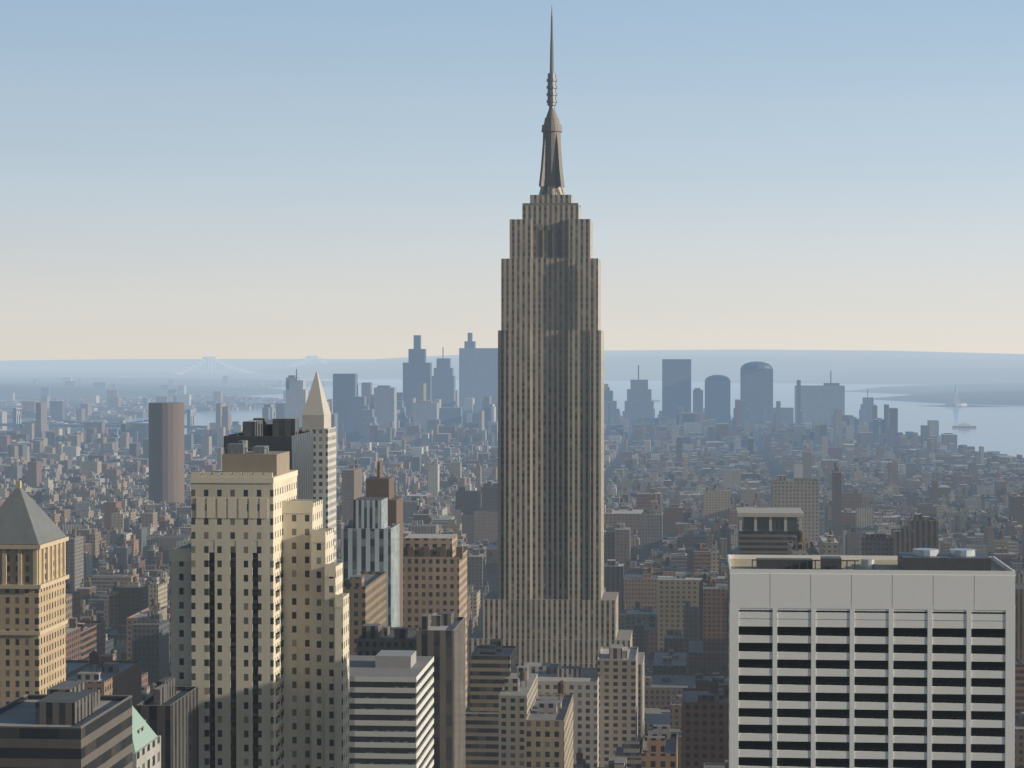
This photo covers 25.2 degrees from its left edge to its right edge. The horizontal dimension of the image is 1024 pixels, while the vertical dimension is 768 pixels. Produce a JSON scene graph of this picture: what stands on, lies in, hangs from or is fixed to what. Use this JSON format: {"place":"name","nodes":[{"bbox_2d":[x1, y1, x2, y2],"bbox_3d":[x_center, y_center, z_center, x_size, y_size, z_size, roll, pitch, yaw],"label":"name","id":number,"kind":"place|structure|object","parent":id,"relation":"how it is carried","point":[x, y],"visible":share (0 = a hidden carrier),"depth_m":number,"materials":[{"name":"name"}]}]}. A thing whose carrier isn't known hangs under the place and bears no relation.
{"place":"outdoors","nodes":[
{"label":"outdoors","id":0,"kind":"place"},
{"bbox_2d":[108,381,331,428],"bbox_3d":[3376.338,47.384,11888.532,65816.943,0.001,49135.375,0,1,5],"label":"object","id":1,"kind":"structure","parent":0,"point":[213,410],"depth_m":8614.15,"materials":[{"name":"grey"}]},
{"bbox_2d":[0,349,1023,405],"bbox_3d":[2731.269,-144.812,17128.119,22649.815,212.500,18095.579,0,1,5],"label":"distant terrain hills","id":2,"kind":"structure","parent":0,"point":[984,378],"depth_m":16396.50,"materials":[{"name":"blue"}]},
{"bbox_2d":[128,356,325,376],"bbox_3d":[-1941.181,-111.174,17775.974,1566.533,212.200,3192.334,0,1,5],"label":"suspension bridge","id":3,"kind":"structure","parent":2,"relation":"on","point":[217,361],"depth_m":17282.10,"materials":[{"name":"silver metal"}]},
{"bbox_2d":[0,0,1023,360],"label":"sky","id":4,"kind":"structure","parent":0,"point":[180,179],"materials":[{"name":"blue"}]},
{"bbox_2d":[70,379,1023,456],"bbox_3d":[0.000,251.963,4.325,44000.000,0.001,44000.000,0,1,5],"label":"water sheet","id":5,"kind":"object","parent":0,"point":[1001,429],"depth_m":8507.27,"materials":[{"name":"blue liquid"}]},
{"bbox_2d":[0,408,405,433],"bbox_3d":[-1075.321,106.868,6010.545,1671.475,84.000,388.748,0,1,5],"label":"brooklyn bridge","id":6,"kind":"structure","parent":5,"relation":"on","point":[17,412],"depth_m":6022.69,"materials":[{"name":"beige stone"}]},
{"bbox_2d":[0,333,938,767],"bbox_3d":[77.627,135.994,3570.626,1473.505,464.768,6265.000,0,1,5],"label":"buildings","id":7,"kind":"structure","parent":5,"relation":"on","point":[70,725],"depth_m":1129.35,"materials":[{"name":"grey concrete"}]},
{"bbox_2d":[132,361,803,752],"bbox_3d":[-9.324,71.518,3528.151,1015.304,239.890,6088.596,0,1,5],"label":"buildings","id":8,"kind":"structure","parent":7,"relation":"on","point":[166,451],"depth_m":1446.83,"materials":[{"name":"grey concrete"}]},
{"bbox_2d":[652,399,975,450],"bbox_3d":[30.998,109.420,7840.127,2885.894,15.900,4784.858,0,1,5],"label":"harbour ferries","id":9,"kind":"object","parent":5,"relation":"on","point":[964,425],"visible":0.29,"depth_m":6922.18,"materials":[{"name":"white"}]},
{"bbox_2d":[408,405,1010,672],"bbox_3d":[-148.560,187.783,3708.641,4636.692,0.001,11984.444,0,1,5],"label":"ground","id":10,"kind":"structure","parent":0,"point":[491,578],"depth_m":4572.62,"materials":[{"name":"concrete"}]},
{"bbox_2d":[0,480,68,707],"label":"pyramid roof tower","id":11,"kind":"structure","parent":10,"relation":"on","point":[34,538],"depth_m":788.51,"materials":[{"name":"stone"}]},
{"bbox_2d":[169,440,348,767],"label":"skyscraper","id":12,"kind":"structure","parent":10,"relation":"on","point":[259,627],"depth_m":565.90,"materials":[{"name":"stone"}]},
{"bbox_2d":[349,650,433,767],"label":"office building","id":13,"kind":"structure","parent":10,"relation":"on","point":[391,710],"depth_m":748.37,"materials":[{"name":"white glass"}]},
{"bbox_2d":[0,376,1023,767],"bbox_3d":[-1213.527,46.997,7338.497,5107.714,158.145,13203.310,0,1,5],"label":"city blocks","id":14,"kind":"structure","parent":10,"relation":"on","point":[500,732],"depth_m":2885.49,"materials":[{"name":"grey concrete"}]},
{"bbox_2d":[0,449,1023,767],"bbox_3d":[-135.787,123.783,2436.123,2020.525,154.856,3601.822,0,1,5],"label":"city roof clutter","id":15,"kind":"object","parent":14,"relation":"on","point":[658,735],"visible":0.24,"depth_m":2521.88,"materials":[{"name":"grey concrete"}]},
{"bbox_2d":[60,460,1023,760],"bbox_3d":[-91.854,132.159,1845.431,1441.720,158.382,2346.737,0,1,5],"label":"city water tanks","id":16,"kind":"object","parent":14,"relation":"on","point":[94,658],"visible":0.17,"depth_m":2158.52,"materials":[{"name":"brown wood"}]},
{"bbox_2d":[467,8,644,740],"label":"skyscraper","id":17,"kind":"structure","parent":10,"relation":"on","point":[550,600],"depth_m":1274.47,"materials":[{"name":"stone"}]},
{"bbox_2d":[727,548,1014,767],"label":"white office slab","id":18,"kind":"structure","parent":10,"relation":"on","point":[904,660],"depth_m":516.83,"materials":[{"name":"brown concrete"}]},
{"bbox_2d":[945,387,966,405],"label":"statue of liberty","id":19,"kind":"object","parent":10,"relation":"on","point":[955,401],"visible":1,"depth_m":9360.00,"materials":[{"name":"grey stone"}]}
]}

